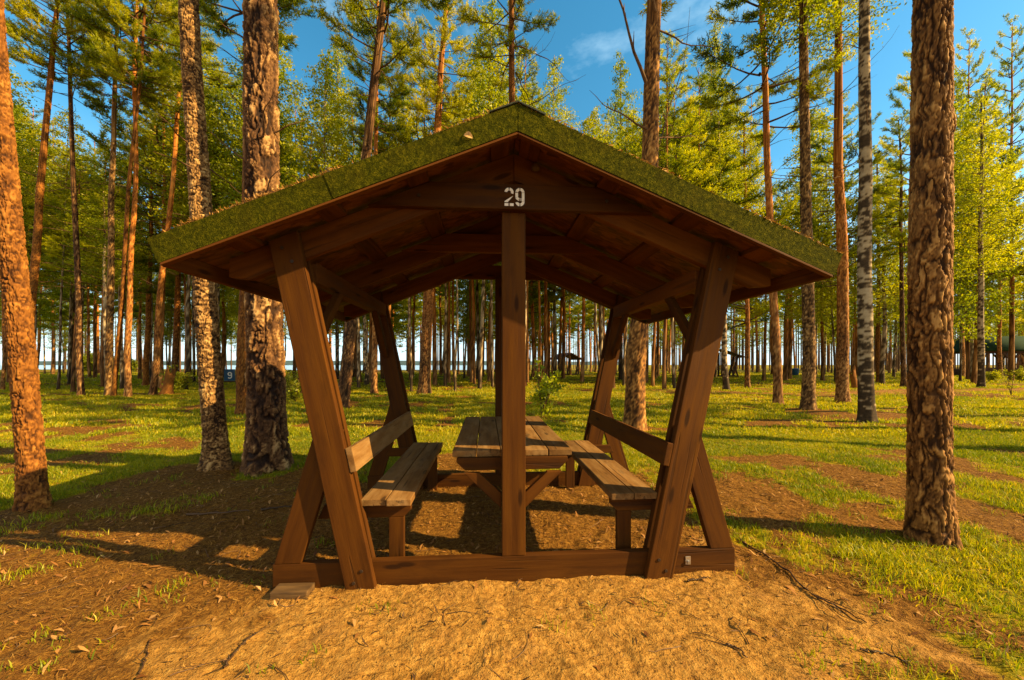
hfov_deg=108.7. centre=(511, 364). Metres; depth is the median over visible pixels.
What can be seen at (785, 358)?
pine tree
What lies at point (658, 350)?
pine tree
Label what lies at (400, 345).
pine tree
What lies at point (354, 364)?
pine tree
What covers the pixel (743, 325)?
pine tree
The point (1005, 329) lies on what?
birch tree
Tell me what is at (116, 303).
birch tree
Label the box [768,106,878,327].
birch tree
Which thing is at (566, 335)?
pine tree
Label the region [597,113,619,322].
pine tree
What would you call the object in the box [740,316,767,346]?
pine tree
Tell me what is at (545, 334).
pine tree
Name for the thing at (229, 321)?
birch tree
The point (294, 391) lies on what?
shrub
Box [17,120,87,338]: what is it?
birch tree
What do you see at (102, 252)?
birch tree
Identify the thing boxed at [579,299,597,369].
pine tree
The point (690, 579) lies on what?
fallen stick
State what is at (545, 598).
sand bits
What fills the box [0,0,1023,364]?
sky
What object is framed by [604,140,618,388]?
pine tree
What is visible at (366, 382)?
birch tree
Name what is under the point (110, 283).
pine tree
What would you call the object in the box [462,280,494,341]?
birch tree
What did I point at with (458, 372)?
pine tree
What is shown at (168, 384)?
tree stump
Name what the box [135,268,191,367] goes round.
birch tree
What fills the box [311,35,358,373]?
birch tree
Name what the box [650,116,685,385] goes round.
pine tree
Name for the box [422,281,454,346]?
pine tree
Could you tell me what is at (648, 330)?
birch tree
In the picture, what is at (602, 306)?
birch tree
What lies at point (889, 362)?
pine tree
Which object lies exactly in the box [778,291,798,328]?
pine tree
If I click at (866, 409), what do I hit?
birch tree
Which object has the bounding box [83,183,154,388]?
birch tree
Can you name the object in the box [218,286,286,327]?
birch tree
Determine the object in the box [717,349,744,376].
shelter
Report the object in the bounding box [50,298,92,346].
birch tree
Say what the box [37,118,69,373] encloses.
pine tree
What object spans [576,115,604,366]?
birch tree
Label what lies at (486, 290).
pine tree
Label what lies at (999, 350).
tree
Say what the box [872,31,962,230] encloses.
pine tree
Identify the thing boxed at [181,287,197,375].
birch tree
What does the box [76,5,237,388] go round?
pine tree
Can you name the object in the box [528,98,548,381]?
pine tree
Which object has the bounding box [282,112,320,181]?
pine tree
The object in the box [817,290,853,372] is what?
birch tree
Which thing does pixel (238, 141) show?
birch tree
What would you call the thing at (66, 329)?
birch tree
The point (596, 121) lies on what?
birch tree
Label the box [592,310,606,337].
pine tree
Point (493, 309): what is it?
birch tree
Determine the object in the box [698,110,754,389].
birch tree
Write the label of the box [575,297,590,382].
pine tree
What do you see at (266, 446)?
pine tree
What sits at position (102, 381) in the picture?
pine tree
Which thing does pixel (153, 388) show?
pine tree
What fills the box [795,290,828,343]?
pine tree
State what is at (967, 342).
pine tree
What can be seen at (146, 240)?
birch tree
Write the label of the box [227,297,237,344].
birch tree
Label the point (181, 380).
shrub
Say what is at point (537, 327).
birch tree
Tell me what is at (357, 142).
pine tree
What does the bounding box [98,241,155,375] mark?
birch tree
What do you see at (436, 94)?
pine tree
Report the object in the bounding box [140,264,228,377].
pine tree
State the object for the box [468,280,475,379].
pine tree
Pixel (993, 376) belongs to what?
shrub
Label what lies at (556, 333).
pine tree
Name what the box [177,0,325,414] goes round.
pine tree
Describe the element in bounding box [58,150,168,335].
pine tree
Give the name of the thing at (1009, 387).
sapling
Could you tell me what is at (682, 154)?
pine tree
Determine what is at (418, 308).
pine tree
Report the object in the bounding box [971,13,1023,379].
pine tree
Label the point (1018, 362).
pine tree
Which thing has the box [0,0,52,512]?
pine tree
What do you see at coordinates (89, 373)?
pine tree
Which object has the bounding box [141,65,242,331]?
birch tree
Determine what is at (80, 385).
pine tree
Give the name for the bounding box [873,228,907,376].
birch tree
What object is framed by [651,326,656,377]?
pine tree
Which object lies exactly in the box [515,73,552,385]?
tree
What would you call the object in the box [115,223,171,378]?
pine tree
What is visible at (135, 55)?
pine tree
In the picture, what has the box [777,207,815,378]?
pine tree
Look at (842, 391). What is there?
pine tree
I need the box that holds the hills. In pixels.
[39,360,617,364]
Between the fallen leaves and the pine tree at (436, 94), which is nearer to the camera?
the fallen leaves
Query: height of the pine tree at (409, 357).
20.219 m
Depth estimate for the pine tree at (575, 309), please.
48.24 m
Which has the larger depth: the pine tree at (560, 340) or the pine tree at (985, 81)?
the pine tree at (560, 340)
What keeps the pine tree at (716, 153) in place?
on the ground at (396, 641)
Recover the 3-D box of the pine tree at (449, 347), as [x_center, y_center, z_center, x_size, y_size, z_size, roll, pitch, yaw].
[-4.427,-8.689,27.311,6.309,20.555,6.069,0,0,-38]
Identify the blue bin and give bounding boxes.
[792,368,798,374]
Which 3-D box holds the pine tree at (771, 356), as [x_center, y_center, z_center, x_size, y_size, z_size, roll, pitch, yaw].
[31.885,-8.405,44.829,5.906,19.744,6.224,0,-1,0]
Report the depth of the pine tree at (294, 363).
32.14 m
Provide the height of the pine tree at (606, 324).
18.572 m
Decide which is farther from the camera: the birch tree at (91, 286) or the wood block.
the birch tree at (91, 286)
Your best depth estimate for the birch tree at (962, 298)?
24.63 m
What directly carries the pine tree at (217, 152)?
on the ground at (396, 641)
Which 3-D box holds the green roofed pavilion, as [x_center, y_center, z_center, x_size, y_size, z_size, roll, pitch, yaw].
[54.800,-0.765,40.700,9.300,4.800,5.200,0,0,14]
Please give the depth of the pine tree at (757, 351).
60.82 m
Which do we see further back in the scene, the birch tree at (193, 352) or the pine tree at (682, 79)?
the pine tree at (682, 79)
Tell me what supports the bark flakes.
on the ground at (396, 641)
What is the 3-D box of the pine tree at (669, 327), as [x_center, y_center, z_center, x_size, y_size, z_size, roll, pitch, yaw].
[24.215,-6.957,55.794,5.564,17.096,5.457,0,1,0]
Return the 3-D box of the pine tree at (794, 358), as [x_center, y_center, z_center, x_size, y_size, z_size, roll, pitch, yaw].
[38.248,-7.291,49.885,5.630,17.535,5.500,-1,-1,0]
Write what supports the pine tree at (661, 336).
on the ground at (396, 641)
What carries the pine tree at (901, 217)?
on the ground at (396, 641)
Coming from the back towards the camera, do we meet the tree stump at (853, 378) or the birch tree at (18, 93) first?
the tree stump at (853, 378)
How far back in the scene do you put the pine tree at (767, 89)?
12.27 m
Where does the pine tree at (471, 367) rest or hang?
on the ground at (396, 641)
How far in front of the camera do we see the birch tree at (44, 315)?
35.85 m
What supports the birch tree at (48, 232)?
on the ground at (396, 641)
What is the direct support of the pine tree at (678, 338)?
on the ground at (396, 641)
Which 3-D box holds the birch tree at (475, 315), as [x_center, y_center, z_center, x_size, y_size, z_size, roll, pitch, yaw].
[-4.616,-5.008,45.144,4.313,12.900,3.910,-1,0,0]
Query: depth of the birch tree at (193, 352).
28.40 m
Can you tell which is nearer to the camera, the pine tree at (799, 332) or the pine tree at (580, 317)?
the pine tree at (580, 317)
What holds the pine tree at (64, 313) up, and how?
on the ground at (396, 641)
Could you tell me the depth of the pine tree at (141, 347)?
57.37 m
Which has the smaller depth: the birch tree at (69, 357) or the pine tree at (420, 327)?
the birch tree at (69, 357)
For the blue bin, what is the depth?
42.73 m
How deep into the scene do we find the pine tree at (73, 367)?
17.70 m
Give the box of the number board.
[224,367,235,382]
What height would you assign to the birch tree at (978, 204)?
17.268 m
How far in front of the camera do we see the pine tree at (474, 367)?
24.46 m
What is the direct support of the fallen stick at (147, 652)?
on the ground at (396, 641)
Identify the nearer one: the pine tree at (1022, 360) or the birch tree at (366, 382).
the birch tree at (366, 382)
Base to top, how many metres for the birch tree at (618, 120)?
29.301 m
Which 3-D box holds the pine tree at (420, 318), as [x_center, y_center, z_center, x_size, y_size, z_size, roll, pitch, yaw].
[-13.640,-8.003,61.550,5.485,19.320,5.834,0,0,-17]
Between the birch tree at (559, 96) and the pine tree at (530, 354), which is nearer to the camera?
the birch tree at (559, 96)
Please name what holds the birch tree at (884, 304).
on the ground at (396, 641)
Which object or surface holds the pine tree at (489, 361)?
on the ground at (396, 641)
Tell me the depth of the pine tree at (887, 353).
82.08 m
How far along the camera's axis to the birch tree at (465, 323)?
35.29 m
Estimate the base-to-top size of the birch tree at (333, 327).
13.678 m
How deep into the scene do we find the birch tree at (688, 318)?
46.78 m
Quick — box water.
[0,365,485,369]
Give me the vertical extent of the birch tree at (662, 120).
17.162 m
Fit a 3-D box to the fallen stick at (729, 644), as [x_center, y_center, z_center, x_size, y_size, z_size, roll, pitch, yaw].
[0.986,1.339,1.772,0.263,0.020,0.067,0,0,37]
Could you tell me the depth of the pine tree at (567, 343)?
84.61 m
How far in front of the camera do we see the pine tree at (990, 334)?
63.41 m
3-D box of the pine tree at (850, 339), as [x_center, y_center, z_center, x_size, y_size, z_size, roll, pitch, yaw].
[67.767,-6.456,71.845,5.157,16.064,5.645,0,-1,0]
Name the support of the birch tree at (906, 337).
on the ground at (396, 641)
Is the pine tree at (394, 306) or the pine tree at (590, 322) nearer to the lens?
the pine tree at (394, 306)
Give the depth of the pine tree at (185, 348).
55.81 m
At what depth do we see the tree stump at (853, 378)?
19.92 m
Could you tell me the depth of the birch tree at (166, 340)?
40.57 m
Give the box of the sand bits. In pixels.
[132,489,1006,671]
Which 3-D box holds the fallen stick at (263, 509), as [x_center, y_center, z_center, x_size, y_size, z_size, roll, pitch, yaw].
[-2.097,1.335,3.469,0.487,0.032,0.038,0,0,-17]
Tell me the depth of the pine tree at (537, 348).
55.50 m
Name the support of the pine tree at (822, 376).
on the ground at (396, 641)
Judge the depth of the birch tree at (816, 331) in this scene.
44.68 m
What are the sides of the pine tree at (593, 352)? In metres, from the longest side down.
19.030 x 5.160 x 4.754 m
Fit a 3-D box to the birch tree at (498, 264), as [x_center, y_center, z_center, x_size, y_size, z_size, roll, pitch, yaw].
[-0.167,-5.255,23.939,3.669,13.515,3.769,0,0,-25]
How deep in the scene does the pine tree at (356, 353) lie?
32.11 m
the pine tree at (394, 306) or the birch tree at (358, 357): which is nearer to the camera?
the birch tree at (358, 357)
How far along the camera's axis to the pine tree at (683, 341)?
44.52 m
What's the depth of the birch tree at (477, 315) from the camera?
32.11 m
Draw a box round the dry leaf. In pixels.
[464,131,472,137]
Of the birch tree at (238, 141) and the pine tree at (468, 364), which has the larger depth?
the pine tree at (468, 364)
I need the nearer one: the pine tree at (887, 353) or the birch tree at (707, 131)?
the birch tree at (707, 131)
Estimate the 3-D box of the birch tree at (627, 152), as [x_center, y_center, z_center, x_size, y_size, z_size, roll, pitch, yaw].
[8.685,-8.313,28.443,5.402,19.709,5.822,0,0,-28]
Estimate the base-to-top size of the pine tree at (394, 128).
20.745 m
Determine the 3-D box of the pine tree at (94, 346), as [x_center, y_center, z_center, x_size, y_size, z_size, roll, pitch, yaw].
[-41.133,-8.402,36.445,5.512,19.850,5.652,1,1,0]
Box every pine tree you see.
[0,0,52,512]
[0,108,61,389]
[0,156,45,382]
[4,0,129,326]
[6,0,133,395]
[13,105,49,216]
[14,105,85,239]
[20,178,34,245]
[23,157,135,391]
[36,269,68,367]
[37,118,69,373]
[37,274,93,341]
[38,0,167,395]
[41,268,101,376]
[46,186,101,378]
[48,131,116,374]
[55,163,99,376]
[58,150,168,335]
[59,0,181,396]
[63,281,100,377]
[66,148,141,386]
[73,0,206,396]
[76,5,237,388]
[83,293,116,373]
[96,142,146,365]
[97,108,184,385]
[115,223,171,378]
[116,0,240,394]
[117,274,155,347]
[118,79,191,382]
[133,300,142,368]
[138,125,191,377]
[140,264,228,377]
[153,0,240,471]
[174,286,191,372]
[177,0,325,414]
[208,57,300,209]
[213,0,309,477]
[221,286,235,377]
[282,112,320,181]
[284,88,309,378]
[287,120,326,180]
[310,0,452,407]
[313,86,381,382]
[328,327,343,354]
[329,84,411,317]
[329,324,341,347]
[338,0,417,393]
[353,131,379,382]
[354,348,355,376]
[355,324,356,379]
[366,304,402,378]
[372,30,458,295]
[394,299,421,331]
[394,299,421,371]
[395,313,404,346]
[397,0,485,394]
[402,293,422,347]
[403,300,422,324]
[406,297,418,379]
[407,293,422,376]
[414,292,432,339]
[415,292,442,322]
[422,121,441,384]
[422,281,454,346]
[436,281,465,371]
[437,284,451,374]
[441,280,466,373]
[442,120,459,382]
[446,0,582,123]
[450,93,478,383]
[450,279,464,381]
[451,290,479,358]
[454,280,489,376]
[465,264,494,375]
[466,281,494,372]
[467,280,475,381]
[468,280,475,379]
[485,280,493,380]
[485,281,494,375]
[495,40,549,115]
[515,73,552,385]
[527,301,536,382]
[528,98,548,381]
[528,280,561,379]
[528,305,543,371]
[529,317,541,370]
[533,281,565,377]
[536,281,561,380]
[537,281,556,374]
[541,287,570,373]
[542,285,575,378]
[543,287,574,377]
[550,315,559,343]
[556,291,588,374]
[556,295,572,370]
[556,297,572,371]
[565,293,597,372]
[565,304,576,349]
[567,298,588,367]
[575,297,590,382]
[577,300,597,371]
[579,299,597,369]
[579,300,605,372]
[587,313,597,370]
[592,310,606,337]
[593,304,605,354]
[595,0,718,430]
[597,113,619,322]
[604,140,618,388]
[605,309,628,342]
[615,118,634,383]
[618,29,720,389]
[645,352,647,382]
[647,341,648,380]
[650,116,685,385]
[651,320,662,375]
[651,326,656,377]
[656,325,681,345]
[659,59,778,204]
[659,62,702,376]
[659,319,677,370]
[660,318,676,373]
[666,319,667,378]
[667,315,688,370]
[674,106,748,203]
[677,316,689,354]
[685,61,771,198]
[688,0,857,403]
[727,84,799,330]
[727,306,756,373]
[730,302,760,335]
[735,0,878,409]
[738,294,769,372]
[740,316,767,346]
[754,189,782,380]
[755,288,799,374]
[774,179,800,380]
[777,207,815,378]
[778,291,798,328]
[779,287,801,367]
[780,0,908,402]
[782,217,796,351]
[783,89,901,315]
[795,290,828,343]
[814,192,854,380]
[819,268,856,327]
[827,341,829,371]
[835,231,882,375]
[849,258,856,372]
[849,303,874,340]
[854,109,910,386]
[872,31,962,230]
[873,256,898,372]
[881,291,888,370]
[903,0,963,550]
[905,69,1023,383]
[953,28,1023,379]
[959,281,975,376]
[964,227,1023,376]
[964,277,1016,367]
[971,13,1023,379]
[994,250,1023,366]
[1003,295,1021,367]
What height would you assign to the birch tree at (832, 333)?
21.909 m
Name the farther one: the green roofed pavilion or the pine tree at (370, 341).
the green roofed pavilion
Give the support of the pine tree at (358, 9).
on the ground at (396, 641)
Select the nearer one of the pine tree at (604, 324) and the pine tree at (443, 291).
the pine tree at (443, 291)
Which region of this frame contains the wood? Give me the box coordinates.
[0,272,1020,371]
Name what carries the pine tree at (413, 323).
on the ground at (396, 641)
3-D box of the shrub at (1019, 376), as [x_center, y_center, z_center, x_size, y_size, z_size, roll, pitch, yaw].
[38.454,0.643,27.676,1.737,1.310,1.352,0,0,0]
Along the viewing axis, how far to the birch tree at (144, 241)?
28.68 m
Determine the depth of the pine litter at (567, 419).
9.30 m
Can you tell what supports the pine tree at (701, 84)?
on the ground at (396, 641)
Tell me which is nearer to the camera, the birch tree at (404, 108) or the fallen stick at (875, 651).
the fallen stick at (875, 651)
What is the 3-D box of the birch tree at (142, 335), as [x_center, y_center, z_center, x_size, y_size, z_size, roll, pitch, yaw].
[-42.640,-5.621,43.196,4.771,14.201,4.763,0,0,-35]
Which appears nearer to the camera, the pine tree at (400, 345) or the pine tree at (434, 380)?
the pine tree at (434, 380)
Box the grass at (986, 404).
[0,372,1023,679]
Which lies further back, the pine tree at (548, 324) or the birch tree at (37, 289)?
the pine tree at (548, 324)
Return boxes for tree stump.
[157,365,175,394]
[849,365,856,387]
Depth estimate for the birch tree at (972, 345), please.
28.66 m
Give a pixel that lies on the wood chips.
(514, 584)
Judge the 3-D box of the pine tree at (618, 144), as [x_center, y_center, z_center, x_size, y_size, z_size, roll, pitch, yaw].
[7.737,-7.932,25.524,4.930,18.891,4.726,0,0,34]
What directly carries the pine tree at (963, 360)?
on the ground at (396, 641)
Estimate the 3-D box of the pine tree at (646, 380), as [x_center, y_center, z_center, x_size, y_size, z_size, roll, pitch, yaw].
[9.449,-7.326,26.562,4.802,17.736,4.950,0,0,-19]
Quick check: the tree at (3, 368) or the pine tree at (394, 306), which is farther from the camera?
the pine tree at (394, 306)
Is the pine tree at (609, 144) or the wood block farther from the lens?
the pine tree at (609, 144)
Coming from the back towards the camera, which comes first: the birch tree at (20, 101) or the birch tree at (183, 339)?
the birch tree at (183, 339)
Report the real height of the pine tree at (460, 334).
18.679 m
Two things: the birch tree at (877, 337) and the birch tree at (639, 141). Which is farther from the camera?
the birch tree at (877, 337)
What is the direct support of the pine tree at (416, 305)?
on the ground at (396, 641)
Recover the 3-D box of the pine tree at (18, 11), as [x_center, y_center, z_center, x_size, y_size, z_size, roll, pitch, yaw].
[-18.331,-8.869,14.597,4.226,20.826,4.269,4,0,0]
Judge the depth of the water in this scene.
359.89 m
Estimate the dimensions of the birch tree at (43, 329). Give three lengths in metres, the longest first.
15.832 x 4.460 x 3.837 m
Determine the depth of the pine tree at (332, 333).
69.01 m
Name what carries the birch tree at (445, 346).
on the ground at (396, 641)
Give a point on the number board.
(229, 375)
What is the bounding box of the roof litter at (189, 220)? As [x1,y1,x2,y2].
[162,99,843,252]
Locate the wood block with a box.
[269,582,314,600]
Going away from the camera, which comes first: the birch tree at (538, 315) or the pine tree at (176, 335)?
the pine tree at (176, 335)
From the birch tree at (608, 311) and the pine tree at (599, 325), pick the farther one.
the birch tree at (608, 311)
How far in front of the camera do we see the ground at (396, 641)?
2.13 m
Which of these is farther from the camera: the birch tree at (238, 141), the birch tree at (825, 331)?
the birch tree at (825, 331)
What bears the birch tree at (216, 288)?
on the ground at (396, 641)
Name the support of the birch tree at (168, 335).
on the ground at (396, 641)
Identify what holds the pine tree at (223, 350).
on the ground at (396, 641)
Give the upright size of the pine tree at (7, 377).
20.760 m
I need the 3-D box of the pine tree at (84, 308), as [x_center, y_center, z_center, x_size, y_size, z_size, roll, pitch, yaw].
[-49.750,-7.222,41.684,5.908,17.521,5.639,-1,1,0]
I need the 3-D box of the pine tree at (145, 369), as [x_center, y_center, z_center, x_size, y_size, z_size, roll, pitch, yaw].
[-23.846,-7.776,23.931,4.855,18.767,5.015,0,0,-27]
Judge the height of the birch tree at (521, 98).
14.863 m
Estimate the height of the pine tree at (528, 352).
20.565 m
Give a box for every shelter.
[147,100,842,589]
[550,353,580,375]
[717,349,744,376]
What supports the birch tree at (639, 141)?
on the ground at (396, 641)
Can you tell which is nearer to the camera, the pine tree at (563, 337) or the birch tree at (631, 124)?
the birch tree at (631, 124)
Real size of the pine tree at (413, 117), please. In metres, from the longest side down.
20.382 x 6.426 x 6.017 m
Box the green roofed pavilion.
[953,336,1023,375]
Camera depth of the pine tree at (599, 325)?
36.28 m
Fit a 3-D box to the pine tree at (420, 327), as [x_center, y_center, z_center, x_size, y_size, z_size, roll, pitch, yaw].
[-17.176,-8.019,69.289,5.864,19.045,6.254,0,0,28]
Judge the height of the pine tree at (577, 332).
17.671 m
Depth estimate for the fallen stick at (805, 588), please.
2.11 m
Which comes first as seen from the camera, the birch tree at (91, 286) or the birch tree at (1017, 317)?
the birch tree at (91, 286)
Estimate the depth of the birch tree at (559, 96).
32.10 m
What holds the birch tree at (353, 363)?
on the ground at (396, 641)
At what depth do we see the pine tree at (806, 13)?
10.62 m
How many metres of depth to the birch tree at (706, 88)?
38.54 m
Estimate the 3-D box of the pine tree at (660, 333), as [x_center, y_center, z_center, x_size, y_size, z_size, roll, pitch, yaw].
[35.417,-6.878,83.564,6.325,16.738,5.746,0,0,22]
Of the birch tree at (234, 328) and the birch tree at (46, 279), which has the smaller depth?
the birch tree at (46, 279)
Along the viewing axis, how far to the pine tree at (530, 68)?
19.06 m
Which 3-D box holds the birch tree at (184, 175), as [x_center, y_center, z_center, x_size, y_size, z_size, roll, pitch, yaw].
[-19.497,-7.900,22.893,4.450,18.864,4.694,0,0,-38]
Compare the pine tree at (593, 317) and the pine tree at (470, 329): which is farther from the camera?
the pine tree at (593, 317)
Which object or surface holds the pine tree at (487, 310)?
on the ground at (396, 641)
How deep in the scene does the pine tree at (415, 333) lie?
64.79 m
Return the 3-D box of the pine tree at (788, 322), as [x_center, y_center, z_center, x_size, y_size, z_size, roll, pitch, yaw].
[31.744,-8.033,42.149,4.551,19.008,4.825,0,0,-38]
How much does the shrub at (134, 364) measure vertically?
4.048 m
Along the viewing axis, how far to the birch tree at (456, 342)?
18.59 m
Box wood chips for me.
[0,426,1023,679]
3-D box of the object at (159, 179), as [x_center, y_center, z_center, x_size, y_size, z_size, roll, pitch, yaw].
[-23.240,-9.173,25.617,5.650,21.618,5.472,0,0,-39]
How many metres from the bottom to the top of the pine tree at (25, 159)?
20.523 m
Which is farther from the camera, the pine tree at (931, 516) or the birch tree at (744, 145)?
the birch tree at (744, 145)
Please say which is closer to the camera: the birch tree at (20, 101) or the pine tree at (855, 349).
the birch tree at (20, 101)
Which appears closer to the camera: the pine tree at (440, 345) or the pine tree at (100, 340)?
the pine tree at (100, 340)
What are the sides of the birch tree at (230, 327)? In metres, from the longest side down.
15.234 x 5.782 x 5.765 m
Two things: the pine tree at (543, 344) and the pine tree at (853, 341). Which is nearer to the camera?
the pine tree at (543, 344)
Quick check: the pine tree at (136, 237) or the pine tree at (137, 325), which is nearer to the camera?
the pine tree at (136, 237)
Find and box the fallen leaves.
[0,411,1022,677]
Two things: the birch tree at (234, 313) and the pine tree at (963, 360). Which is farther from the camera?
the pine tree at (963, 360)
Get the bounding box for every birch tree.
[0,252,49,303]
[0,267,63,331]
[9,58,59,206]
[12,98,62,260]
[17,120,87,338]
[19,106,107,389]
[37,289,58,373]
[40,143,101,383]
[40,159,88,278]
[41,144,115,314]
[41,300,68,373]
[42,246,72,378]
[46,180,157,369]
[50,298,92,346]
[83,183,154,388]
[85,214,166,310]
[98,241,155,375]
[106,126,173,380]
[114,308,144,330]
[115,173,153,321]
[123,272,166,374]
[124,36,241,389]
[134,268,183,366]
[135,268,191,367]
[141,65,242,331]
[148,117,195,381]
[157,97,229,219]
[165,284,183,371]
[179,196,231,291]
[180,31,295,389]
[180,281,236,341]
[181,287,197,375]
[183,30,314,206]
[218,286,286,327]
[220,285,238,315]
[220,292,237,363]
[220,296,237,345]
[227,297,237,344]
[279,48,363,187]
[283,310,289,358]
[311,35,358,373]
[329,319,356,379]
[349,140,373,384]
[352,317,369,377]
[357,317,360,387]
[360,316,368,373]
[378,78,429,350]
[386,118,413,391]
[391,297,415,339]
[436,287,463,372]
[442,0,530,388]
[442,107,467,390]
[443,121,450,386]
[443,279,494,377]
[456,51,486,379]
[456,60,507,387]
[458,290,487,340]
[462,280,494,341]
[480,262,529,296]
[480,281,494,337]
[497,83,535,348]
[528,281,558,376]
[528,292,552,335]
[539,55,580,375]
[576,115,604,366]
[579,106,623,356]
[600,135,604,342]
[601,52,642,379]
[605,307,629,373]
[615,107,642,385]
[619,128,635,361]
[627,318,660,344]
[629,128,673,167]
[658,93,709,388]
[676,313,690,345]
[694,111,729,175]
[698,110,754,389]
[700,20,743,377]
[724,112,782,387]
[727,169,784,323]
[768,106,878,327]
[780,106,894,381]
[815,280,850,373]
[815,288,834,374]
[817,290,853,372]
[837,0,878,422]
[848,154,907,381]
[848,169,908,384]
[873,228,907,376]
[878,68,1021,343]
[888,259,908,371]
[953,94,1023,387]
[953,118,1023,380]
[953,154,1023,379]
[984,282,1022,367]
[989,248,1023,367]
[1004,232,1023,297]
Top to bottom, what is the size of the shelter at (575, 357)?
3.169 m
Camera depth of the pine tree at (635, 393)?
7.57 m
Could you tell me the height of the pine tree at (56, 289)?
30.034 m
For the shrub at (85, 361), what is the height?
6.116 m
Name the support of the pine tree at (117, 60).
on the ground at (396, 641)
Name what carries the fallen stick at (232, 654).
on the ground at (396, 641)
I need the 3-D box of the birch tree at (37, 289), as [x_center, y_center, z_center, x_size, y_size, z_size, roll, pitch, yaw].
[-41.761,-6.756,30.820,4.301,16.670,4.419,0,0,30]
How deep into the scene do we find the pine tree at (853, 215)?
24.42 m
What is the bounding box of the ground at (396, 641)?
[0,365,1023,679]
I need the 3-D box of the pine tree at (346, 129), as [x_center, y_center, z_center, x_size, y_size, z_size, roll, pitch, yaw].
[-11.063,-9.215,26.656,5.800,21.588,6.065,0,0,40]
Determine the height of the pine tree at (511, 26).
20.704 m
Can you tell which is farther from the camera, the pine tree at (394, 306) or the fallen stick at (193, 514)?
the pine tree at (394, 306)
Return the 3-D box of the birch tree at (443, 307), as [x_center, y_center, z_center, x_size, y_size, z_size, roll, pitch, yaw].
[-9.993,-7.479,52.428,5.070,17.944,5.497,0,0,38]
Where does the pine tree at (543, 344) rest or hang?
on the ground at (396, 641)
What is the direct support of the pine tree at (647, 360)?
on the ground at (396, 641)
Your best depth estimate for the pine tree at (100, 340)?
33.96 m
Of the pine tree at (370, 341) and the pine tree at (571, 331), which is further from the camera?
the pine tree at (571, 331)
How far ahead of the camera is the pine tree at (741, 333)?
71.38 m
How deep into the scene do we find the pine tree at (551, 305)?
48.16 m
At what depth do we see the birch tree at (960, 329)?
28.06 m
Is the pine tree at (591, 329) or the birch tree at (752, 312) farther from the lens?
the pine tree at (591, 329)
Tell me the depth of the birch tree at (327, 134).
18.22 m
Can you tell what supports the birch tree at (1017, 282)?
on the ground at (396, 641)
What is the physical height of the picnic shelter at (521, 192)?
2.826 m
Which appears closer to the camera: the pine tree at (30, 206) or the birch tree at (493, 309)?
the pine tree at (30, 206)
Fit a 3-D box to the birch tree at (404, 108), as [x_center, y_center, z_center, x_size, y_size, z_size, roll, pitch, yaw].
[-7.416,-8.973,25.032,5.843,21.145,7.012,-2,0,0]
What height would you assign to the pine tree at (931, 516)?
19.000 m
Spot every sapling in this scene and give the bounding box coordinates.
[529,356,565,416]
[999,371,1013,395]
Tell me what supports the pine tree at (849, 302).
on the ground at (396, 641)
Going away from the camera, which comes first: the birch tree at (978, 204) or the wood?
the birch tree at (978, 204)
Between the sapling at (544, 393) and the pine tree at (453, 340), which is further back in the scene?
the pine tree at (453, 340)
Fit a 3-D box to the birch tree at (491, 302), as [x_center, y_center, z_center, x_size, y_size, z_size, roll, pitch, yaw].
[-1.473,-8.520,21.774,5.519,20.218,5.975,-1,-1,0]
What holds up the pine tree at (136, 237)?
on the ground at (396, 641)
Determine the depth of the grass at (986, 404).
6.22 m
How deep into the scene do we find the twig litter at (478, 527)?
2.43 m
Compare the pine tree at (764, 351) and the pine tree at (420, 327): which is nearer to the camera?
the pine tree at (764, 351)
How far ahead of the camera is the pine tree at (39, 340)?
42.94 m
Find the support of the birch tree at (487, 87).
on the ground at (396, 641)
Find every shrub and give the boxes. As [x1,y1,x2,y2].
[65,348,92,371]
[119,358,137,371]
[159,365,196,390]
[285,369,302,402]
[985,370,1003,381]
[1004,365,1023,380]
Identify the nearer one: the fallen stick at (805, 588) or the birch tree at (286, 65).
the fallen stick at (805, 588)
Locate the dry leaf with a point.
(468, 134)
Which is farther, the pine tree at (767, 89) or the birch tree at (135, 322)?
the birch tree at (135, 322)
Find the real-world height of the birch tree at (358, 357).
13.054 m
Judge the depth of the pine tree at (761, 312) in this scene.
24.66 m
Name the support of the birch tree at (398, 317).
on the ground at (396, 641)
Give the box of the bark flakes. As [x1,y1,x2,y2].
[0,419,1023,679]
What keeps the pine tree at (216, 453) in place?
on the ground at (396, 641)
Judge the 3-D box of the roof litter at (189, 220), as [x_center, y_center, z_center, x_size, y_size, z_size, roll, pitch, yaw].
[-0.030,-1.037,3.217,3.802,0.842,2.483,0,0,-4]
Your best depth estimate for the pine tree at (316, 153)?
22.02 m
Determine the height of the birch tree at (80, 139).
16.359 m
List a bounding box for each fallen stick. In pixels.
[136,639,150,674]
[172,619,277,669]
[186,504,248,515]
[260,505,291,510]
[687,576,709,581]
[688,635,747,657]
[739,537,875,622]
[860,644,919,666]
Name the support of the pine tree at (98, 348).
on the ground at (396, 641)
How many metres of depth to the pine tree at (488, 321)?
41.40 m
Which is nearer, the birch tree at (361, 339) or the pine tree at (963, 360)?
the pine tree at (963, 360)
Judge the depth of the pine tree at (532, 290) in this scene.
31.55 m
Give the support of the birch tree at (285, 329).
on the ground at (396, 641)
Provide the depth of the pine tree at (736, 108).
23.34 m
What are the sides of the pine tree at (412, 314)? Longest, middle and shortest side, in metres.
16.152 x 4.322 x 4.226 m
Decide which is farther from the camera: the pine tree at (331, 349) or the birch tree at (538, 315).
the pine tree at (331, 349)
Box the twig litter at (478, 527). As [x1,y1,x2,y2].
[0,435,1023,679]
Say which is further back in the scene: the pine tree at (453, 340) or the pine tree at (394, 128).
the pine tree at (453, 340)

